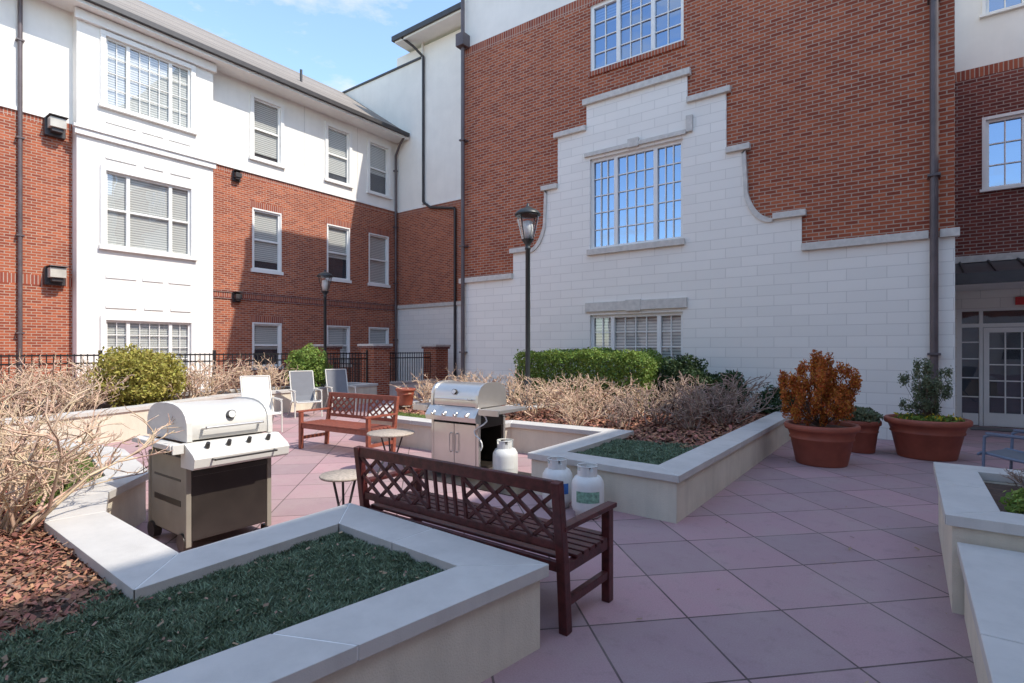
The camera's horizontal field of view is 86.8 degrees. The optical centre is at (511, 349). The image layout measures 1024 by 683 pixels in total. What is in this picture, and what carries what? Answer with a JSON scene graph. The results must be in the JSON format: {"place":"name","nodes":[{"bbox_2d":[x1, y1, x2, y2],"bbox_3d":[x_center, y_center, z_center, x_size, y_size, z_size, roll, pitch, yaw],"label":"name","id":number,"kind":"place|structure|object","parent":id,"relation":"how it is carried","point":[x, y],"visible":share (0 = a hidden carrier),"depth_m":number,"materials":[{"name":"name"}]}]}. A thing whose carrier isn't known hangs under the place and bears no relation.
{"place":"outdoors","nodes":[
{"label":"outdoors","id":0,"kind":"place"},
{"bbox_2d":[140,0,460,91],"label":"sky","id":1,"kind":"structure","parent":0,"point":[341,45],"materials":[{"name":"blue"}]},
{"bbox_2d":[310,344,342,368],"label":"brick pier","id":2,"kind":"structure","parent":0,"point":[333,348],"depth_m":19.29,"materials":[{"name":"brick"}]},
{"bbox_2d":[357,344,392,395],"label":"brick pier","id":3,"kind":"structure","parent":0,"point":[379,364],"depth_m":17.76,"materials":[{"name":"brick"}]},
{"bbox_2d":[420,344,450,383],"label":"brick pier","id":4,"kind":"structure","parent":0,"point":[436,363],"depth_m":20.32,"materials":[{"name":"brick"}]},
{"bbox_2d":[103,393,1023,682],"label":"paved patio","id":5,"kind":"structure","parent":0,"point":[763,545],"depth_m":3.81,"materials":[{"name":"concrete"}]},
{"bbox_2d":[0,350,367,396],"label":"iron fence","id":6,"kind":"object","parent":5,"relation":"on","point":[214,354],"visible":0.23,"depth_m":14.00,"materials":[{"name":"black metal"}]},
{"bbox_2d":[0,382,377,444],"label":"stucco planter","id":7,"kind":"object","parent":5,"relation":"on","point":[122,415],"visible":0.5,"depth_m":9.76,"materials":[{"name":"concrete"}]},
{"bbox_2d":[0,349,88,410],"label":"bare shrub","id":8,"kind":"object","parent":7,"relation":"on","point":[16,385],"visible":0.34,"depth_m":9.79,"materials":[{"name":"beige plant"}]},
{"bbox_2d":[0,355,91,416],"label":"bare shrub","id":9,"kind":"object","parent":7,"relation":"on","point":[27,397],"visible":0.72,"depth_m":9.11,"materials":[{"name":"beige plant"}]},
{"bbox_2d":[0,351,130,411],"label":"bare shrub","id":10,"kind":"object","parent":7,"relation":"on","point":[58,373],"visible":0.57,"depth_m":9.75,"materials":[{"name":"beige plant"}]},
{"bbox_2d":[34,372,119,412],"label":"bare shrub","id":11,"kind":"object","parent":7,"relation":"on","point":[85,402],"visible":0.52,"depth_m":9.44,"materials":[{"name":"beige plant"}]},
{"bbox_2d":[42,354,128,404],"bbox_3d":[-8.340,0.695,10.971,1.712,1.209,2.041,0,0,7],"label":"bare shrub","id":12,"kind":"object","parent":7,"relation":"on","point":[80,368],"visible":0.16,"depth_m":10.77,"materials":[{"name":"beige plant"}]},
{"bbox_2d":[82,343,177,407],"bbox_3d":[-7.486,0.539,10.581,1.368,1.334,1.430,0,0,-11],"label":"golden boxwood shrub","id":13,"kind":"object","parent":7,"relation":"on","point":[128,361],"visible":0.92,"depth_m":10.36,"materials":[{"name":"green plant"}]},
{"bbox_2d":[129,349,190,403],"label":"golden boxwood shrub","id":14,"kind":"object","parent":7,"relation":"on","point":[179,373],"visible":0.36,"depth_m":11.24,"materials":[{"name":"green plant"}]},
{"bbox_2d":[158,356,232,398],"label":"bare shrub","id":15,"kind":"object","parent":7,"relation":"on","point":[190,378],"visible":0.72,"depth_m":11.78,"materials":[{"name":"beige plant"}]},
{"bbox_2d":[184,358,252,396],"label":"bare shrub","id":16,"kind":"object","parent":7,"relation":"on","point":[214,392],"visible":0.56,"depth_m":12.58,"materials":[{"name":"beige plant"}]},
{"bbox_2d":[190,352,294,392],"bbox_3d":[-6.622,0.618,13.245,1.676,1.093,1.857,0,0,31],"label":"bare shrub","id":17,"kind":"object","parent":7,"relation":"on","point":[246,373],"visible":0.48,"depth_m":13.31,"materials":[{"name":"beige plant"}]},
{"bbox_2d":[228,354,297,389],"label":"bare shrub","id":18,"kind":"object","parent":7,"relation":"on","point":[273,381],"visible":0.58,"depth_m":14.16,"materials":[{"name":"beige plant"}]},
{"bbox_2d":[284,342,332,386],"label":"boxwood shrub","id":19,"kind":"object","parent":7,"relation":"on","point":[314,361],"visible":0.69,"depth_m":14.72,"materials":[{"name":"green plant"}]},
{"bbox_2d":[132,396,288,551],"bbox_3d":[-2.547,1.017,4.597,1.009,1.164,0.870,0,0,36],"label":"gas grill with black cart","id":20,"kind":"object","parent":5,"relation":"on","point":[209,475],"visible":0.99,"depth_m":4.44,"materials":[{"name":"metal"}]},
{"bbox_2d":[240,375,282,431],"bbox_3d":[-4.906,1.068,10.557,0.659,1.085,0.849,0,0,-39],"label":"patio sling chair","id":21,"kind":"object","parent":5,"relation":"on","point":[257,386],"visible":0.48,"depth_m":10.81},
{"bbox_2d":[0,439,548,682],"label":"stucco planter","id":22,"kind":"object","parent":5,"relation":"on","point":[471,614],"visible":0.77,"depth_m":2.72,"materials":[{"name":"concrete"}]},
{"bbox_2d":[0,375,110,479],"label":"bare shrub","id":23,"kind":"object","parent":22,"relation":"on","point":[40,398],"visible":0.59,"depth_m":4.96,"materials":[{"name":"beige plant"}]},
{"bbox_2d":[14,447,103,506],"bbox_3d":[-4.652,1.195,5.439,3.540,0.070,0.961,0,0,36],"label":"bare shrub","id":24,"kind":"object","parent":22,"relation":"on","point":[65,488],"visible":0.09,"depth_m":4.92,"materials":[{"name":"plant"}]},
{"bbox_2d":[0,387,147,505],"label":"bare shrub","id":25,"kind":"object","parent":22,"relation":"on","point":[71,457],"visible":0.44,"depth_m":4.46,"materials":[{"name":"beige plant"}]},
{"bbox_2d":[0,480,152,640],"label":"mulch","id":26,"kind":"object","parent":22,"relation":"on","point":[15,597],"visible":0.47,"depth_m":2.85,"materials":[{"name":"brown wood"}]},
{"bbox_2d":[0,373,183,535],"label":"bare shrub","id":27,"kind":"object","parent":22,"relation":"on","point":[10,458],"visible":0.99,"depth_m":3.61,"materials":[{"name":"beige plant"}]},
{"bbox_2d":[0,531,446,682],"bbox_3d":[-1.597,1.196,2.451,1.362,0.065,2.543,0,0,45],"label":"groundcover lawn","id":28,"kind":"structure","parent":22,"relation":"in","point":[122,643],"depth_m":2.45,"materials":[{"name":"green plant"}]},
{"bbox_2d":[1,531,427,681],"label":"fallen leaves","id":29,"kind":"object","parent":28,"relation":"on","point":[5,658],"visible":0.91,"depth_m":2.40,"materials":[{"name":"brown plant"}]},
{"bbox_2d":[288,370,322,417],"bbox_3d":[-4.973,1.068,13.011,0.659,1.085,0.849,0,0,-34],"label":"patio sling chair","id":30,"kind":"object","parent":5,"relation":"on","point":[302,385],"visible":1,"depth_m":13.21,"materials":[{"name":"grey fabric"}]},
{"bbox_2d":[317,269,332,380],"bbox_3d":[-6.316,-0.555,18.291,0.540,4.310,0.540,0,0,36],"label":"street lamp","id":31,"kind":"object","parent":5,"relation":"on","point":[325,285],"visible":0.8,"depth_m":18.24,"materials":[{"name":"black metal"}]},
{"bbox_2d":[324,369,355,411],"bbox_3d":[-4.517,1.068,14.226,0.659,1.085,0.849,0,0,-34],"label":"patio sling chair","id":32,"kind":"object","parent":5,"relation":"on","point":[336,380],"visible":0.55,"depth_m":14.46,"materials":[{"name":"grey fabric"}]},
{"bbox_2d":[319,469,367,505],"bbox_3d":[-1.484,1.352,4.779,0.416,0.504,0.416,0,0,36],"label":"round side table","id":33,"kind":"object","parent":5,"relation":"on","point":[343,475],"visible":0.7,"depth_m":4.72,"materials":[{"name":"stone"}]},
{"bbox_2d":[296,392,398,458],"bbox_3d":[-2.607,1.165,8.561,1.608,0.875,0.687,0,0,32],"label":"wooden garden bench","id":34,"kind":"object","parent":5,"relation":"on","point":[327,425],"visible":0.96,"depth_m":8.61,"materials":[{"name":"red wood"}]},
{"bbox_2d":[334,359,360,381],"bbox_3d":[-5.589,0.910,18.760,1.939,1.380,0.065,0,0,36],"label":"iron fence","id":35,"kind":"object","parent":5,"relation":"on","point":[335,363],"visible":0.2,"depth_m":18.75,"materials":[{"name":"black metal"}]},
{"bbox_2d":[367,429,414,473],"bbox_3d":[-1.581,1.343,7.068,0.616,0.526,0.616,0,0,36],"label":"round side table","id":36,"kind":"object","parent":5,"relation":"on","point":[388,433],"visible":0.72,"depth_m":6.99,"materials":[{"name":"stone"}]},
{"bbox_2d":[390,352,429,381],"bbox_3d":[-3.720,0.810,19.284,0.062,1.580,2.392,0,0,34],"label":"iron fence","id":37,"kind":"object","parent":5,"relation":"on","point":[407,357],"visible":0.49,"depth_m":19.29,"materials":[{"name":"black metal"}]},
{"bbox_2d":[390,379,435,395],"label":"block","id":38,"kind":"structure","parent":5,"relation":"on","point":[410,383],"depth_m":19.04,"materials":[{"name":"stone"}]},
{"bbox_2d":[405,467,530,495],"bbox_3d":[-0.389,1.593,6.791,1.750,0.006,1.000,0,0,36],"label":"grill mat","id":39,"kind":"object","parent":5,"relation":"on","point":[495,487],"depth_m":6.51,"materials":[{"name":"black rubber"}]},
{"bbox_2d":[413,380,526,467],"bbox_3d":[-0.575,1.007,7.035,1.430,1.184,0.709,0,0,35],"label":"stainless gas grill","id":40,"kind":"object","parent":39,"relation":"on","point":[457,412],"visible":0.85,"depth_m":6.87,"materials":[{"name":"metal"}]},
{"bbox_2d":[473,416,486,450],"bbox_3d":[-0.386,1.003,6.584,0.211,0.461,0.048,0,0,36],"label":"gas hose","id":41,"kind":"object","parent":40,"relation":"attached to","point":[477,436],"visible":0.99,"depth_m":6.56,"materials":[{"name":"grey rubber"}]},
{"bbox_2d":[493,438,517,472],"bbox_3d":[-0.082,1.347,6.627,0.310,0.481,0.312,0,0,36],"label":"propane tank","id":42,"kind":"object","parent":39,"relation":"on","point":[505,455],"visible":0.81,"depth_m":6.51,"materials":[{"name":"white metal"}]},
{"bbox_2d":[354,446,616,635],"bbox_3d":[-0.259,1.165,3.775,1.838,0.875,0.687,0,0,38],"label":"wooden garden bench","id":43,"kind":"object","parent":5,"relation":"on","point":[559,537],"visible":0.96,"depth_m":3.40,"materials":[{"name":"red wood"}]},
{"bbox_2d":[542,456,572,507],"bbox_3d":[0.463,1.347,5.509,0.310,0.481,0.312,0,0,36],"label":"propane tank","id":44,"kind":"object","parent":5,"relation":"on","point":[558,469],"visible":0.69,"depth_m":5.41,"materials":[{"name":"white metal"}]},
{"bbox_2d":[369,393,793,523],"bbox_3d":[0.604,1.385,9.757,7.250,0.470,6.740,0,0,36],"label":"stucco planter","id":45,"kind":"object","parent":5,"relation":"on","point":[677,489],"visible":0.47,"depth_m":6.17,"materials":[{"name":"concrete"}]},
{"bbox_2d":[395,388,415,405],"bbox_3d":[-2.190,0.975,11.145,0.408,0.350,0.408,0,0,36],"label":"terracotta pot","id":46,"kind":"object","parent":45,"relation":"on","point":[405,396],"visible":0.98,"depth_m":11.01,"materials":[{"name":"ceramic"}]},
{"bbox_2d":[391,411,425,417],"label":"grass","id":47,"kind":"structure","parent":45,"relation":"on","point":[410,415],"depth_m":9.66,"materials":[{"name":"green plant"}]},
{"bbox_2d":[393,369,448,402],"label":"bare shrub","id":48,"kind":"object","parent":45,"relation":"on","point":[425,394],"visible":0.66,"depth_m":11.46,"materials":[{"name":"beige plant"}]},
{"bbox_2d":[432,366,491,384],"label":"bare shrub","id":49,"kind":"object","parent":45,"relation":"on","point":[464,378],"visible":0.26,"depth_m":12.74,"materials":[{"name":"beige plant"}]},
{"bbox_2d":[454,370,505,388],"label":"bare shrub","id":50,"kind":"object","parent":45,"relation":"in","point":[485,380],"visible":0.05,"depth_m":11.12,"materials":[{"name":"beige plant"}]},
{"bbox_2d":[447,369,517,395],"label":"bare shrub","id":51,"kind":"object","parent":45,"relation":"on","point":[469,376],"visible":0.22,"depth_m":11.86,"materials":[{"name":"beige plant"}]},
{"bbox_2d":[470,368,553,404],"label":"bare shrub","id":52,"kind":"object","parent":45,"relation":"on","point":[509,384],"visible":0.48,"depth_m":11.61,"materials":[{"name":"beige plant"}]},
{"bbox_2d":[508,403,549,410],"bbox_3d":[0.321,1.215,11.005,0.680,0.170,0.680,0,0,36],"label":"lamp pedestal","id":53,"kind":"object","parent":45,"relation":"on","point":[535,406],"visible":0.19,"depth_m":10.89,"materials":[{"name":"beige concrete"}]},
{"bbox_2d":[515,203,540,405],"bbox_3d":[0.321,-0.925,11.005,0.540,4.110,0.540,0,0,36],"label":"street lamp","id":54,"kind":"object","parent":53,"relation":"on","point":[527,212],"visible":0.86,"depth_m":10.96,"materials":[{"name":"black metal"}]},
{"bbox_2d":[525,372,603,414],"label":"bare shrub","id":55,"kind":"object","parent":45,"relation":"on","point":[564,388],"visible":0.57,"depth_m":10.05,"materials":[{"name":"beige plant"}]},
{"bbox_2d":[541,394,605,425],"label":"bare shrub","id":56,"kind":"object","parent":45,"relation":"on","point":[568,418],"visible":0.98,"depth_m":8.68,"materials":[{"name":"beige plant"}]},
{"bbox_2d":[536,376,624,420],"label":"bare shrub","id":57,"kind":"object","parent":45,"relation":"on","point":[594,395],"visible":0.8,"depth_m":9.45,"materials":[{"name":"beige plant"}]},
{"bbox_2d":[398,396,770,448],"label":"mulch","id":58,"kind":"object","parent":45,"relation":"in","point":[661,432],"visible":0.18,"depth_m":8.66,"materials":[{"name":"brown wood"}]},
{"bbox_2d":[506,372,556,415],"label":"bare shrub","id":59,"kind":"object","parent":58,"relation":"on","point":[530,392],"visible":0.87,"depth_m":9.98,"materials":[{"name":"beige plant"}]},
{"bbox_2d":[521,370,586,409],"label":"bare shrub","id":60,"kind":"object","parent":58,"relation":"on","point":[553,394],"visible":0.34,"depth_m":10.93,"materials":[{"name":"beige plant"}]},
{"bbox_2d":[513,347,666,411],"bbox_3d":[1.664,0.582,11.797,3.224,1.313,1.385,0,0,36],"label":"boxwood hedge","id":61,"kind":"object","parent":58,"relation":"on","point":[649,361],"visible":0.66,"depth_m":11.27,"materials":[{"name":"green plant"}]},
{"bbox_2d":[590,374,680,418],"bbox_3d":[2.129,0.821,9.469,1.428,0.841,1.290,0,0,-4],"label":"bare shrub","id":62,"kind":"object","parent":58,"relation":"on","point":[637,404],"visible":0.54,"depth_m":9.55,"materials":[{"name":"beige plant"}]},
{"bbox_2d":[616,375,711,424],"bbox_3d":[2.385,0.830,8.842,1.514,0.824,1.006,0,0,35],"label":"bare shrub","id":63,"kind":"object","parent":58,"relation":"on","point":[657,406],"visible":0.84,"depth_m":8.77,"materials":[{"name":"beige plant"}]},
{"bbox_2d":[648,371,725,421],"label":"bare shrub","id":64,"kind":"object","parent":58,"relation":"on","point":[682,381],"visible":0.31,"depth_m":9.21,"materials":[{"name":"beige plant"}]},
{"bbox_2d":[649,371,740,414],"bbox_3d":[3.364,0.812,9.998,1.582,0.862,1.052,0,0,20],"label":"bare shrub","id":65,"kind":"object","parent":58,"relation":"on","point":[686,385],"visible":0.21,"depth_m":10.05,"materials":[{"name":"beige plant"}]},
{"bbox_2d":[660,380,739,429],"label":"bare shrub","id":66,"kind":"object","parent":58,"relation":"on","point":[697,406],"visible":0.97,"depth_m":8.16,"materials":[{"name":"beige plant"}]},
{"bbox_2d":[675,373,789,424],"bbox_3d":[3.498,0.812,8.887,1.582,0.862,1.052,0,0,-3],"label":"bare shrub","id":67,"kind":"object","parent":58,"relation":"on","point":[729,399],"visible":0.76,"depth_m":8.78,"materials":[{"name":"beige plant"}]},
{"bbox_2d":[701,368,770,419],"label":"bare shrub","id":68,"kind":"object","parent":58,"relation":"on","point":[755,399],"visible":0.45,"depth_m":9.52,"materials":[{"name":"beige plant"}]},
{"bbox_2d":[577,373,636,413],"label":"bare shrub","id":69,"kind":"object","parent":45,"relation":"on","point":[602,402],"visible":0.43,"depth_m":10.32,"materials":[{"name":"beige plant"}]},
{"bbox_2d":[599,389,660,428],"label":"bare shrub","id":70,"kind":"object","parent":45,"relation":"on","point":[619,412],"visible":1,"depth_m":8.32,"materials":[{"name":"beige plant"}]},
{"bbox_2d":[574,438,700,464],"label":"grass","id":71,"kind":"structure","parent":45,"relation":"on","point":[645,451],"depth_m":6.36,"materials":[{"name":"green plant"}]},
{"bbox_2d":[656,353,713,409],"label":"boxwood shrub","id":72,"kind":"object","parent":45,"relation":"on","point":[694,368],"visible":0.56,"depth_m":10.54,"materials":[{"name":"green plant"}]},
{"bbox_2d":[700,369,753,411],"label":"boxwood shrub","id":73,"kind":"object","parent":45,"relation":"in","point":[715,378],"visible":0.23,"depth_m":10.42,"materials":[{"name":"green plant"}]},
{"bbox_2d":[753,384,796,413],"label":"boxwood shrub","id":74,"kind":"object","parent":45,"relation":"on","point":[775,401],"visible":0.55,"depth_m":10.14,"materials":[{"name":"green plant"}]},
{"bbox_2d":[572,463,603,518],"bbox_3d":[0.727,1.347,5.192,0.310,0.481,0.312,0,0,36],"label":"propane tank","id":75,"kind":"object","parent":5,"relation":"on","point":[587,487],"visible":0.88,"depth_m":5.08,"materials":[{"name":"white metal"}]},
{"bbox_2d":[636,462,946,682],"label":"fallen leaves","id":76,"kind":"object","parent":5,"relation":"on","point":[849,548],"visible":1,"depth_m":4.29,"materials":[{"name":"brown plant"}]},
{"bbox_2d":[777,349,862,467],"bbox_3d":[4.301,0.795,7.596,1.063,1.611,0.999,0,0,36],"label":"terracotta pot with orange arborvitae","id":77,"kind":"object","parent":5,"relation":"on","point":[819,439],"visible":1,"depth_m":7.37,"materials":[{"name":"plant"}]},
{"bbox_2d":[840,405,883,453],"bbox_3d":[5.452,1.239,8.459,0.612,0.721,0.598,0,0,36],"label":"terracotta pot","id":78,"kind":"object","parent":5,"relation":"on","point":[868,420],"visible":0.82,"depth_m":8.27,"materials":[{"name":"ceramic"}]},
{"bbox_2d":[883,358,972,461],"bbox_3d":[6.172,0.858,8.061,1.061,1.485,1.061,0,0,36],"label":"terracotta pot with conifer","id":79,"kind":"object","parent":5,"relation":"on","point":[927,434],"visible":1,"depth_m":7.88,"materials":[{"name":"ceramic"}]},
{"bbox_2d":[964,583,988,682],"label":"base","id":80,"kind":"object","parent":5,"relation":"on","point":[980,670],"visible":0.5,"depth_m":2.73,"materials":[{"name":"paint"}]},
{"bbox_2d":[957,542,1023,682],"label":"cap","id":81,"kind":"object","parent":80,"relation":"on","point":[994,581],"visible":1,"depth_m":2.44,"materials":[{"name":"grey concrete"}]},
{"bbox_2d":[933,462,1023,614],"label":"stucco planter","id":82,"kind":"object","parent":5,"relation":"on","point":[971,509],"visible":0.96,"depth_m":3.42,"materials":[{"name":"concrete"}]},
{"bbox_2d":[999,487,1023,513],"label":"pansy plants","id":83,"kind":"object","parent":82,"relation":"on","point":[1017,497],"visible":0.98,"depth_m":3.44,"materials":[{"name":"green plant"}]},
{"bbox_2d":[1001,468,1023,487],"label":"bare shrub","id":84,"kind":"object","parent":82,"relation":"on","point":[1016,476],"visible":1,"depth_m":4.18,"materials":[{"name":"plant"}]},
{"bbox_2d":[970,426,1020,431],"bbox_3d":[9.928,1.591,10.517,1.600,0.010,0.500,0,0,36],"label":"door mat","id":85,"kind":"object","parent":5,"relation":"on","point":[991,429],"depth_m":10.71,"materials":[{"name":"black rubber"}]},
{"bbox_2d":[977,429,1023,468],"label":"patio sling chair","id":86,"kind":"object","parent":5,"relation":"on","point":[1011,454],"visible":0.94,"depth_m":6.32,"materials":[{"name":"grey metal"}]},
{"label":"ground","id":87,"kind":"structure","parent":0,"visible":0},
{"bbox_2d":[0,0,397,402],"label":"walls","id":88,"kind":"structure","parent":87,"relation":"on","point":[303,203],"depth_m":18.85,"materials":[{"name":"red brick"}]},
{"bbox_2d":[43,265,67,285],"bbox_3d":[-12.073,-1.955,14.351,0.460,0.490,0.440,0,0,36],"label":"wall sconce","id":89,"kind":"object","parent":88,"relation":"attached to","point":[55,275],"depth_m":14.27,"materials":[{"name":"brown metal"}]},
{"bbox_2d":[43,113,68,139],"bbox_3d":[-12.073,-5.905,14.351,0.460,0.490,0.440,0,0,36],"label":"wall sconce","id":90,"kind":"object","parent":88,"relation":"attached to","point":[54,125],"depth_m":14.27,"materials":[{"name":"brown metal"}]},
{"bbox_2d":[72,6,217,396],"bbox_3d":[-10.778,-3.675,16.098,0.490,11.150,3.750,0,0,36],"label":"bay","id":91,"kind":"object","parent":88,"relation":"attached to","point":[144,163],"visible":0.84,"depth_m":15.84,"materials":[{"name":"white paint"}]},
{"bbox_2d":[15,0,405,392],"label":"downspouts","id":92,"kind":"object","parent":88,"relation":"attached to","point":[20,137],"visible":0.88,"depth_m":13.86,"materials":[{"name":"black metal"}]},
{"bbox_2d":[41,0,409,142],"bbox_3d":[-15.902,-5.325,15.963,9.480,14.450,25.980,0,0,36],"label":"roof","id":93,"kind":"structure","parent":88,"relation":"on","point":[234,60],"depth_m":18.81,"materials":[{"name":"grey"}]},
{"bbox_2d":[232,169,242,182],"bbox_3d":[-9.283,-5.873,18.319,0.276,0.354,0.264,0,0,36],"label":"wall sconce","id":94,"kind":"object","parent":88,"relation":"attached to","point":[236,175],"depth_m":18.27,"materials":[{"name":"brown metal"}]},
{"bbox_2d":[232,291,242,302],"bbox_3d":[-9.283,-1.773,18.319,0.276,0.354,0.264,0,0,36],"label":"wall sconce","id":95,"kind":"object","parent":88,"relation":"attached to","point":[236,296],"depth_m":18.26,"materials":[{"name":"brown metal"}]},
{"bbox_2d":[343,2,460,380],"bbox_3d":[-1.606,-6.750,25.743,12.400,17.300,8.350,0,0,36],"label":"connector","id":96,"kind":"object","parent":87,"relation":"on","point":[415,93],"visible":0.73,"depth_m":23.05,"materials":[{"name":"white paint"}]},
{"bbox_2d":[456,0,1023,439],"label":"brick building with stone gable","id":97,"kind":"structure","parent":87,"relation":"on","point":[753,189],"depth_m":11.26,"materials":[{"name":"red brick"}]},
{"bbox_2d":[591,0,683,379],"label":"windows","id":98,"kind":"structure","parent":97,"relation":"in","point":[637,195],"depth_m":12.49,"materials":[{"name":"clear glass"}]}
]}

